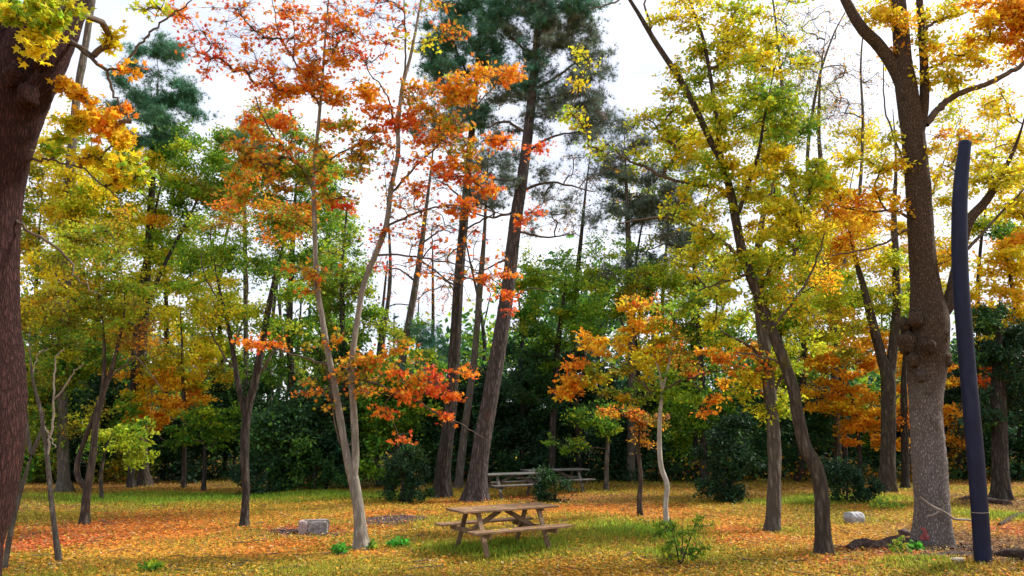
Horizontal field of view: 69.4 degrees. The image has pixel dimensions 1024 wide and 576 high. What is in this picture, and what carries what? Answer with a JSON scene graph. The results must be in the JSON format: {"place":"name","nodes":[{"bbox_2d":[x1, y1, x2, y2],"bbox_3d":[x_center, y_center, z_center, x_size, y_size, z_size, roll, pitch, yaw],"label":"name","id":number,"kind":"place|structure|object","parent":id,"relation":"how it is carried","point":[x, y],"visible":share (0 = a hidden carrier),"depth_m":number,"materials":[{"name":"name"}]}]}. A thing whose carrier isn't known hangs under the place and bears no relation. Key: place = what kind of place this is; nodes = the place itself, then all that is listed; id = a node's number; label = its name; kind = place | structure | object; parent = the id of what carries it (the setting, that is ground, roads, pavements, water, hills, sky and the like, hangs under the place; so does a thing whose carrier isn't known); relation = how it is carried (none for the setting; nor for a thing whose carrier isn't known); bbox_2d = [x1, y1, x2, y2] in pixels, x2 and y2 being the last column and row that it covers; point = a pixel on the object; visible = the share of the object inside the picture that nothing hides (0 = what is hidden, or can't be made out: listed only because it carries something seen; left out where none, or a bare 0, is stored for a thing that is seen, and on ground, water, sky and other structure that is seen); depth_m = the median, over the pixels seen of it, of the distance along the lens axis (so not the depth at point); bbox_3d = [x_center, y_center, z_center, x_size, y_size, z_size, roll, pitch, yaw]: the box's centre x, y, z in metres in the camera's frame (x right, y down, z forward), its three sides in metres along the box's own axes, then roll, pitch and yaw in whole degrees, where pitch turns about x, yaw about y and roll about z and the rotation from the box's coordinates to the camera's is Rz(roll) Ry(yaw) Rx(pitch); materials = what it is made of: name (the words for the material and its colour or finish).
{"place":"outdoors","nodes":[
{"label":"outdoors","id":0,"kind":"place"},
{"bbox_2d":[2,428,1023,575],"bbox_3d":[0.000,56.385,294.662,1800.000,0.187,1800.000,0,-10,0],"label":"ground","id":1,"kind":"structure","parent":0,"point":[369,484],"depth_m":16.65,"materials":[{"name":"plant"}]},
{"bbox_2d":[2,410,44,570],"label":"sapling","id":2,"kind":"object","parent":1,"relation":"on","point":[31,451],"visible":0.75,"depth_m":11.89,"materials":[{"name":"brown plant"}]},
{"bbox_2d":[20,355,84,482],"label":"evergreen shrub","id":3,"kind":"object","parent":1,"relation":"on","point":[33,469],"visible":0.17,"depth_m":29.66,"materials":[{"name":"green plant"}]},
{"bbox_2d":[29,330,82,561],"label":"sapling","id":4,"kind":"object","parent":1,"relation":"on","point":[54,527],"visible":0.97,"depth_m":12.71,"materials":[{"name":"grey plant"}]},
{"bbox_2d":[20,128,113,456],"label":"broadleaf tree","id":5,"kind":"object","parent":1,"relation":"on","point":[28,241],"visible":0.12,"depth_m":33.97,"materials":[{"name":"yellow plant"}]},
{"bbox_2d":[20,0,133,492],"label":"broadleaf tree","id":6,"kind":"object","parent":1,"relation":"on","point":[74,200],"visible":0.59,"depth_m":25.92,"materials":[{"name":"yellow plant"}]},
{"bbox_2d":[39,367,147,481],"bbox_3d":[-18.322,6.044,31.564,5.288,5.426,4.109,-10,-14,44],"label":"evergreen shrub","id":7,"kind":"object","parent":1,"relation":"on","point":[110,397],"visible":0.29,"depth_m":30.78,"materials":[{"name":"green plant"}]},
{"bbox_2d":[0,0,191,575],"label":"broadleaf tree","id":8,"kind":"object","parent":1,"relation":"on","point":[39,39],"visible":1,"depth_m":6.79,"materials":[{"name":"plant"}]},
{"bbox_2d":[33,84,158,447],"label":"broadleaf tree","id":9,"kind":"object","parent":1,"relation":"on","point":[85,324],"visible":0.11,"depth_m":33.48,"materials":[{"name":"green plant"}]},
{"bbox_2d":[20,203,177,524],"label":"broadleaf tree","id":10,"kind":"object","parent":1,"relation":"on","point":[57,292],"visible":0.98,"depth_m":17.66,"materials":[{"name":"yellow plant"}]},
{"bbox_2d":[76,414,160,497],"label":"young tree","id":11,"kind":"object","parent":1,"relation":"on","point":[123,433],"visible":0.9,"depth_m":23.40,"materials":[{"name":"green plant"}]},
{"bbox_2d":[85,405,168,482],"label":"evergreen shrub","id":12,"kind":"object","parent":1,"relation":"on","point":[119,455],"visible":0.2,"depth_m":30.35,"materials":[{"name":"green plant"}]},
{"bbox_2d":[137,558,165,571],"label":"weed","id":13,"kind":"object","parent":1,"relation":"on","point":[151,564],"visible":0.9,"depth_m":11.67,"materials":[{"name":"green plant"}]},
{"bbox_2d":[96,29,226,485],"bbox_3d":[-14.648,-1.673,28.936,4.991,18.619,3.969,-6,-12,31],"label":"pine tree","id":14,"kind":"object","parent":1,"relation":"on","point":[150,109],"visible":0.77,"depth_m":29.89,"materials":[{"name":"green plant"}]},
{"bbox_2d":[78,118,251,487],"bbox_3d":[-13.604,0.401,28.504,7.329,14.348,3.662,0,-10,0],"label":"broadleaf tree","id":15,"kind":"object","parent":1,"relation":"on","point":[180,188],"visible":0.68,"depth_m":28.57,"materials":[{"name":"green plant"}]},
{"bbox_2d":[99,295,234,487],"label":"orange maple","id":16,"kind":"object","parent":1,"relation":"on","point":[166,368],"visible":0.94,"depth_m":27.48,"materials":[{"name":"brown plant"}]},
{"bbox_2d":[108,124,225,473],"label":"broadleaf tree","id":17,"kind":"object","parent":1,"relation":"on","point":[165,302],"visible":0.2,"depth_m":33.32,"materials":[{"name":"green plant"}]},
{"bbox_2d":[109,391,241,490],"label":"young tree","id":18,"kind":"object","parent":1,"relation":"on","point":[211,415],"visible":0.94,"depth_m":26.48,"materials":[{"name":"green plant"}]},
{"bbox_2d":[147,393,241,483],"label":"evergreen shrub","id":19,"kind":"object","parent":1,"relation":"on","point":[194,473],"visible":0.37,"depth_m":30.31,"materials":[{"name":"green plant"}]},
{"bbox_2d":[174,357,284,476],"bbox_3d":[-11.732,5.947,32.036,4.572,5.964,4.544,-9,-14,40],"label":"evergreen shrub","id":20,"kind":"object","parent":1,"relation":"on","point":[262,389],"visible":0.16,"depth_m":31.78,"materials":[{"name":"green plant"}]},
{"bbox_2d":[175,96,286,469],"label":"broadleaf tree","id":21,"kind":"object","parent":1,"relation":"on","point":[227,353],"visible":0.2,"depth_m":33.16,"materials":[{"name":"green plant"}]},
{"bbox_2d":[163,154,326,526],"bbox_3d":[-6.563,1.150,17.666,3.915,8.978,2.121,-1,-11,8],"label":"broadleaf tree","id":22,"kind":"object","parent":1,"relation":"on","point":[227,254],"visible":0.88,"depth_m":17.72,"materials":[{"name":"green plant"}]},
{"bbox_2d":[222,452,279,494],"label":"bush","id":23,"kind":"object","parent":1,"relation":"on","point":[258,487],"visible":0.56,"depth_m":24.52,"materials":[{"name":"green plant"}]},
{"bbox_2d":[230,113,271,399],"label":"pine tree","id":24,"kind":"object","parent":1,"relation":"on","point":[245,335],"visible":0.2,"depth_m":32.04,"materials":[{"name":"plant"}]},
{"bbox_2d":[237,369,329,491],"bbox_3d":[-7.915,5.140,25.690,2.969,4.700,3.437,0,-10,0],"label":"evergreen shrub","id":25,"kind":"object","parent":1,"relation":"on","point":[286,439],"visible":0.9,"depth_m":25.20,"materials":[{"name":"green plant"}]},
{"bbox_2d":[210,103,374,486],"bbox_3d":[-8.611,-0.015,28.770,6.654,15.274,3.907,0,-10,0],"label":"broadleaf tree","id":26,"kind":"object","parent":1,"relation":"on","point":[290,368],"visible":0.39,"depth_m":28.90,"materials":[{"name":"green plant"}]},
{"bbox_2d":[298,519,328,534],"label":"concrete blocks","id":27,"kind":"object","parent":1,"relation":"on","point":[316,526],"visible":0.88,"depth_m":15.79,"materials":[{"name":"concrete"}]},
{"bbox_2d":[285,444,347,489],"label":"bush","id":28,"kind":"object","parent":1,"relation":"on","point":[315,461],"visible":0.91,"depth_m":25.53,"materials":[{"name":"green plant"}]},
{"bbox_2d":[270,148,377,473],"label":"broadleaf tree","id":29,"kind":"object","parent":1,"relation":"on","point":[334,319],"visible":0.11,"depth_m":33.53,"materials":[{"name":"green plant"}]},
{"bbox_2d":[275,379,375,488],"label":"evergreen shrub","id":30,"kind":"object","parent":1,"relation":"on","point":[330,446],"visible":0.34,"depth_m":26.52,"materials":[{"name":"green plant"}]},
{"bbox_2d":[329,542,351,554],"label":"weed","id":31,"kind":"object","parent":1,"relation":"on","point":[342,547],"visible":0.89,"depth_m":13.15,"materials":[{"name":"green plant"}]},
{"bbox_2d":[266,195,443,487],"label":"broadleaf tree","id":32,"kind":"object","parent":1,"relation":"on","point":[406,425],"visible":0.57,"depth_m":27.88,"materials":[{"name":"green plant"}]},
{"bbox_2d":[154,0,556,549],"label":"red maple","id":33,"kind":"object","parent":1,"relation":"on","point":[313,169],"visible":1,"depth_m":15.06,"materials":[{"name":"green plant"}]},
{"bbox_2d":[323,351,431,487],"bbox_3d":[-5.134,5.088,27.916,4.238,5.838,3.562,0,-10,0],"label":"evergreen shrub","id":34,"kind":"object","parent":1,"relation":"on","point":[380,439],"visible":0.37,"depth_m":27.15,"materials":[{"name":"green plant"}]},
{"bbox_2d":[366,515,427,523],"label":"wood chips","id":35,"kind":"object","parent":1,"relation":"on","point":[391,519],"visible":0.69,"depth_m":17.92,"materials":[{"name":"wood"}]},
{"bbox_2d":[386,535,410,546],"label":"weed","id":36,"kind":"object","parent":1,"relation":"on","point":[393,541],"visible":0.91,"depth_m":14.08,"materials":[{"name":"green plant"}]},
{"bbox_2d":[370,438,437,503],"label":"bush","id":37,"kind":"object","parent":1,"relation":"on","point":[411,482],"visible":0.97,"depth_m":22.03,"materials":[{"name":"green plant"}]},
{"bbox_2d":[361,171,464,481],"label":"bare tree","id":38,"kind":"object","parent":1,"relation":"on","point":[389,287],"visible":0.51,"depth_m":31.51,"materials":[{"name":"plant"}]},
{"bbox_2d":[385,105,462,480],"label":"pine tree","id":39,"kind":"object","parent":1,"relation":"on","point":[429,342],"visible":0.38,"depth_m":29.27,"materials":[{"name":"green plant"}]},
{"bbox_2d":[385,371,469,483],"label":"evergreen shrub","id":40,"kind":"object","parent":1,"relation":"on","point":[432,429],"visible":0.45,"depth_m":29.74,"materials":[{"name":"green plant"}]},
{"bbox_2d":[383,309,476,473],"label":"broadleaf tree","id":41,"kind":"object","parent":1,"relation":"on","point":[442,365],"visible":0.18,"depth_m":32.80,"materials":[{"name":"green plant"}]},
{"bbox_2d":[402,0,521,498],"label":"pine tree","id":42,"kind":"object","parent":1,"relation":"on","point":[433,65],"visible":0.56,"depth_m":25.41,"materials":[{"name":"green plant"}]},
{"bbox_2d":[421,355,512,478],"bbox_3d":[-1.965,5.763,31.683,3.916,5.964,3.854,10,-14,-43],"label":"evergreen shrub","id":43,"kind":"object","parent":1,"relation":"on","point":[461,405],"visible":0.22,"depth_m":31.46,"materials":[{"name":"green plant"}]},
{"bbox_2d":[449,143,531,488],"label":"pine tree","id":44,"kind":"object","parent":1,"relation":"on","point":[459,477],"visible":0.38,"depth_m":27.85,"materials":[{"name":"brown plant"}]},
{"bbox_2d":[434,502,572,557],"bbox_3d":[-0.172,4.479,13.758,2.056,0.792,1.597,6,-12,-30],"label":"picnic table","id":45,"kind":"object","parent":1,"relation":"on","point":[522,520],"visible":0.94,"depth_m":13.68,"materials":[{"name":"brown wood"}]},
{"bbox_2d":[2,476,1023,575],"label":"fallen leaves","id":46,"kind":"object","parent":1,"relation":"on","point":[571,563],"depth_m":14.77,"materials":[{"name":"orange plant"}]},
{"bbox_2d":[488,472,543,497],"bbox_3d":[0.103,6.404,23.961,2.314,0.791,1.597,5,-12,-28],"label":"picnic table","id":47,"kind":"object","parent":1,"relation":"on","point":[527,481],"visible":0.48,"depth_m":23.82,"materials":[{"name":"grey wood"}]},
{"bbox_2d":[20,222,1023,466],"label":"distant wood","id":48,"kind":"object","parent":1,"relation":"on","point":[872,377],"visible":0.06,"depth_m":48.12,"materials":[{"name":"green plant"}]},
{"bbox_2d":[21,438,1023,482],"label":"undergrowth","id":49,"kind":"object","parent":1,"relation":"on","point":[679,472],"visible":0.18,"depth_m":30.53,"materials":[{"name":"green plant"}]},
{"bbox_2d":[472,338,577,481],"bbox_3d":[0.531,5.226,30.653,4.837,6.298,4.025,0,-10,0],"label":"evergreen shrub","id":50,"kind":"object","parent":1,"relation":"on","point":[522,432],"visible":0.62,"depth_m":30.27,"materials":[{"name":"green plant"}]},
{"bbox_2d":[485,272,573,455],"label":"broadleaf tree","id":51,"kind":"object","parent":1,"relation":"on","point":[509,349],"visible":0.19,"depth_m":33.15,"materials":[{"name":"green plant"}]},
{"bbox_2d":[423,0,640,502],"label":"pine tree","id":52,"kind":"object","parent":1,"relation":"on","point":[542,19],"visible":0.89,"depth_m":24.47,"materials":[{"name":"green plant"}]},
{"bbox_2d":[528,464,577,502],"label":"bush","id":53,"kind":"object","parent":1,"relation":"on","point":[549,479],"visible":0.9,"depth_m":22.23,"materials":[{"name":"green plant"}]},
{"bbox_2d":[516,468,595,490],"bbox_3d":[1.498,6.664,25.544,2.316,0.792,1.597,4,-11,-22],"label":"picnic table","id":54,"kind":"object","parent":1,"relation":"on","point":[571,476],"visible":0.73,"depth_m":25.52,"materials":[{"name":"grey wood"}]},
{"bbox_2d":[499,230,642,473],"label":"broadleaf tree","id":55,"kind":"object","parent":1,"relation":"on","point":[541,346],"visible":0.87,"depth_m":28.90,"materials":[{"name":"green plant"}]},
{"bbox_2d":[518,150,623,478],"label":"bare tree","id":56,"kind":"object","parent":1,"relation":"on","point":[577,429],"visible":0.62,"depth_m":32.32,"materials":[{"name":"plant"}]},
{"bbox_2d":[513,345,636,474],"bbox_3d":[2.421,5.480,31.675,4.840,6.228,4.648,-7,-12,32],"label":"evergreen shrub","id":57,"kind":"object","parent":1,"relation":"on","point":[565,430],"visible":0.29,"depth_m":31.45,"materials":[{"name":"green plant"}]},
{"bbox_2d":[540,399,641,490],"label":"young tree","id":58,"kind":"object","parent":1,"relation":"on","point":[593,421],"visible":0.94,"depth_m":26.13,"materials":[{"name":"green plant"}]},
{"bbox_2d":[568,380,679,472],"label":"evergreen shrub","id":59,"kind":"object","parent":1,"relation":"on","point":[644,455],"visible":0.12,"depth_m":32.67,"materials":[{"name":"green plant"}]},
{"bbox_2d":[595,404,671,515],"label":"young tree","id":60,"kind":"object","parent":1,"relation":"on","point":[640,417],"visible":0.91,"depth_m":18.93,"materials":[{"name":"brown plant"}]},
{"bbox_2d":[570,122,711,478],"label":"broadleaf tree","id":61,"kind":"object","parent":1,"relation":"on","point":[615,315],"visible":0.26,"depth_m":33.58,"materials":[{"name":"green plant"}]},
{"bbox_2d":[574,117,731,481],"bbox_3d":[5.997,0.228,31.381,6.941,15.785,3.863,0,-10,0],"label":"pine tree","id":62,"kind":"object","parent":1,"relation":"on","point":[644,206],"visible":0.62,"depth_m":31.69,"materials":[{"name":"green plant"}]},
{"bbox_2d":[547,292,777,521],"bbox_3d":[3.571,2.775,17.372,5.494,5.635,1.859,0,-10,0],"label":"young maple","id":63,"kind":"object","parent":1,"relation":"on","point":[575,383],"visible":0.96,"depth_m":17.46,"materials":[{"name":"orange plant"}]},
{"bbox_2d":[637,363,726,471],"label":"evergreen shrub","id":64,"kind":"object","parent":1,"relation":"on","point":[681,440],"visible":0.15,"depth_m":33.61,"materials":[{"name":"green plant"}]},
{"bbox_2d":[650,513,714,564],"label":"leafy shrub","id":65,"kind":"object","parent":1,"relation":"on","point":[669,526],"visible":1,"depth_m":12.20,"materials":[{"name":"green plant"}]},
{"bbox_2d":[605,243,767,484],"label":"broadleaf tree","id":66,"kind":"object","parent":1,"relation":"on","point":[655,280],"visible":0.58,"depth_m":29.75,"materials":[{"name":"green plant"}]},
{"bbox_2d":[551,0,847,555],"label":"broadleaf tree","id":67,"kind":"object","parent":1,"relation":"on","point":[773,156],"visible":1,"depth_m":14.30,"materials":[{"name":"yellow plant"}]},
{"bbox_2d":[649,89,765,474],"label":"broadleaf tree","id":68,"kind":"object","parent":1,"relation":"on","point":[710,367],"visible":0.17,"depth_m":33.77,"materials":[{"name":"green plant"}]},
{"bbox_2d":[683,404,766,503],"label":"bush","id":69,"kind":"object","parent":1,"relation":"on","point":[734,427],"visible":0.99,"depth_m":21.88,"materials":[{"name":"green plant"}]},
{"bbox_2d":[650,38,852,532],"bbox_3d":[5.630,-0.362,17.380,4.834,11.982,1.940,0,-10,0],"label":"broadleaf tree","id":70,"kind":"object","parent":1,"relation":"on","point":[769,373],"visible":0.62,"depth_m":16.93,"materials":[{"name":"orange plant"}]},
{"bbox_2d":[720,23,838,476],"bbox_3d":[12.338,-2.411,34.324,5.528,21.930,4.395,0,-10,0],"label":"broadleaf tree","id":71,"kind":"object","parent":1,"relation":"on","point":[779,192],"visible":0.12,"depth_m":34.30,"materials":[{"name":"green plant"}]},
{"bbox_2d":[739,357,832,475],"bbox_3d":[12.264,5.756,33.478,4.294,5.846,4.632,-8,-13,38],"label":"evergreen shrub","id":72,"kind":"object","parent":1,"relation":"on","point":[786,434],"visible":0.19,"depth_m":32.77,"materials":[{"name":"green plant"}]},
{"bbox_2d":[756,0,895,478],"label":"bare tree","id":73,"kind":"object","parent":1,"relation":"on","point":[836,419],"visible":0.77,"depth_m":33.54,"materials":[{"name":"plant"}]},
{"bbox_2d":[744,259,909,480],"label":"broadleaf tree","id":74,"kind":"object","parent":1,"relation":"on","point":[822,423],"visible":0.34,"depth_m":30.61,"materials":[{"name":"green plant"}]},
{"bbox_2d":[785,373,873,464],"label":"evergreen shrub","id":75,"kind":"object","parent":1,"relation":"on","point":[849,448],"visible":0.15,"depth_m":33.77,"materials":[{"name":"green plant"}]},
{"bbox_2d":[786,105,901,464],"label":"broadleaf tree","id":76,"kind":"object","parent":1,"relation":"on","point":[867,139],"visible":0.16,"depth_m":33.90,"materials":[{"name":"yellow plant"}]},
{"bbox_2d":[780,109,909,492],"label":"broadleaf tree","id":77,"kind":"object","parent":1,"relation":"on","point":[885,260],"visible":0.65,"depth_m":26.41,"materials":[{"name":"yellow plant"}]},
{"bbox_2d":[806,453,888,502],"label":"bush","id":78,"kind":"object","parent":1,"relation":"on","point":[845,474],"visible":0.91,"depth_m":21.74,"materials":[{"name":"green plant"}]},
{"bbox_2d":[794,328,909,479],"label":"orange maple","id":79,"kind":"object","parent":1,"relation":"on","point":[859,421],"visible":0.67,"depth_m":28.53,"materials":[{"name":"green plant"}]},
{"bbox_2d":[842,511,864,522],"bbox_3d":[8.092,5.456,17.500,0.478,0.325,0.339,6,-14,-16],"label":"stone","id":80,"kind":"object","parent":1,"relation":"on","point":[850,517],"visible":0.79,"depth_m":17.38,"materials":[{"name":"grey stone"}]},
{"bbox_2d":[830,380,899,466],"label":"evergreen shrub","id":81,"kind":"object","parent":1,"relation":"on","point":[866,435],"visible":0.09,"depth_m":36.40,"materials":[{"name":"green plant"}]},
{"bbox_2d":[845,535,919,550],"bbox_3d":[6.978,4.841,13.912,1.890,0.328,0.349,4,-11,-20],"label":"fallen log","id":82,"kind":"object","parent":1,"relation":"on","point":[862,542],"visible":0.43,"depth_m":13.74,"materials":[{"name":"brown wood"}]},
{"bbox_2d":[865,499,907,509],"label":"weed","id":83,"kind":"object","parent":1,"relation":"on","point":[881,503],"visible":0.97,"depth_m":20.20,"materials":[{"name":"green plant"}]},
{"bbox_2d":[878,270,910,488],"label":"broadleaf tree","id":84,"kind":"object","parent":1,"relation":"on","point":[902,418],"visible":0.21,"depth_m":27.37,"materials":[{"name":"brown plant"}]},
{"bbox_2d":[886,535,913,552],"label":"weed","id":85,"kind":"object","parent":1,"relation":"on","point":[897,543],"visible":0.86,"depth_m":13.13,"materials":[{"name":"green plant"}]},
{"bbox_2d":[862,379,955,472],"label":"evergreen shrub","id":86,"kind":"object","parent":1,"relation":"on","point":[898,453],"visible":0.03,"depth_m":34.50,"materials":[{"name":"green plant"}]},
{"bbox_2d":[809,0,1023,546],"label":"broadleaf tree","id":87,"kind":"object","parent":1,"relation":"on","point":[923,339],"visible":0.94,"depth_m":15.65,"materials":[{"name":"yellow plant"}]},
{"bbox_2d":[869,74,1023,474],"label":"broadleaf tree","id":88,"kind":"object","parent":1,"relation":"on","point":[946,201],"visible":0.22,"depth_m":34.18,"materials":[{"name":"yellow plant"}]},
{"bbox_2d":[889,543,1023,562],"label":"bark litter","id":89,"kind":"object","parent":1,"relation":"on","point":[959,546],"visible":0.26,"depth_m":13.81,"materials":[{"name":"brown wood"}]},
{"bbox_2d":[919,496,993,543],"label":"dead twig","id":90,"kind":"object","parent":1,"relation":"on","point":[946,513],"visible":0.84,"depth_m":14.15,"materials":[{"name":"wood"}]},
{"bbox_2d":[951,140,991,563],"bbox_3d":[7.731,0.927,12.398,0.731,7.201,0.271,0,-10,0],"label":"bent pole","id":91,"kind":"object","parent":1,"relation":"on","point":[979,505],"visible":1,"depth_m":12.26,"materials":[{"name":"metal"}]},
{"bbox_2d":[943,364,1006,479],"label":"orange maple","id":92,"kind":"object","parent":1,"relation":"on","point":[946,413],"visible":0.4,"depth_m":31.63,"materials":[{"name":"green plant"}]},
{"bbox_2d":[943,334,1015,469],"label":"evergreen shrub","id":93,"kind":"object","parent":1,"relation":"on","point":[950,399],"visible":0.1,"depth_m":33.61,"materials":[{"name":"green plant"}]},
{"bbox_2d":[946,301,1023,500],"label":"dark conifer","id":94,"kind":"object","parent":1,"relation":"on","point":[988,322],"visible":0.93,"depth_m":22.90,"materials":[{"name":"green plant"}]},
{"bbox_2d":[959,496,1012,504],"bbox_3d":[14.030,6.291,21.860,0.301,0.215,1.632,4,-11,-22],"label":"fallen log","id":95,"kind":"object","parent":1,"relation":"on","point":[998,501],"visible":0.53,"depth_m":21.50,"materials":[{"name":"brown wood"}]},
{"bbox_2d":[950,90,1023,476],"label":"broadleaf tree","id":96,"kind":"object","parent":1,"relation":"on","point":[1000,232],"visible":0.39,"depth_m":34.02,"materials":[{"name":"yellow plant"}]},
{"bbox_2d":[951,0,1023,67],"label":"orange maple","id":97,"kind":"object","parent":1,"relation":"on","point":[1009,14],"visible":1,"depth_m":14.57,"materials":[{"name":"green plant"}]},
{"bbox_2d":[955,319,1023,478],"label":"evergreen shrub","id":98,"kind":"object","parent":1,"relation":"on","point":[1018,449],"visible":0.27,"depth_m":31.33,"materials":[{"name":"green plant"}]},
{"bbox_2d":[969,159,1023,356],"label":"yellow maple","id":99,"kind":"object","parent":1,"relation":"on","point":[1011,267],"visible":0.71,"depth_m":25.11,"materials":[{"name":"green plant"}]},
{"bbox_2d":[992,548,1023,560],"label":"fallen log","id":100,"kind":"object","parent":1,"relation":"on","point":[1013,552],"visible":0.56,"depth_m":12.36,"materials":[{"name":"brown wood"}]},
{"bbox_2d":[20,0,1023,401],"label":"sky","id":101,"kind":"structure","parent":0,"point":[638,59],"materials":[{"name":"white"}]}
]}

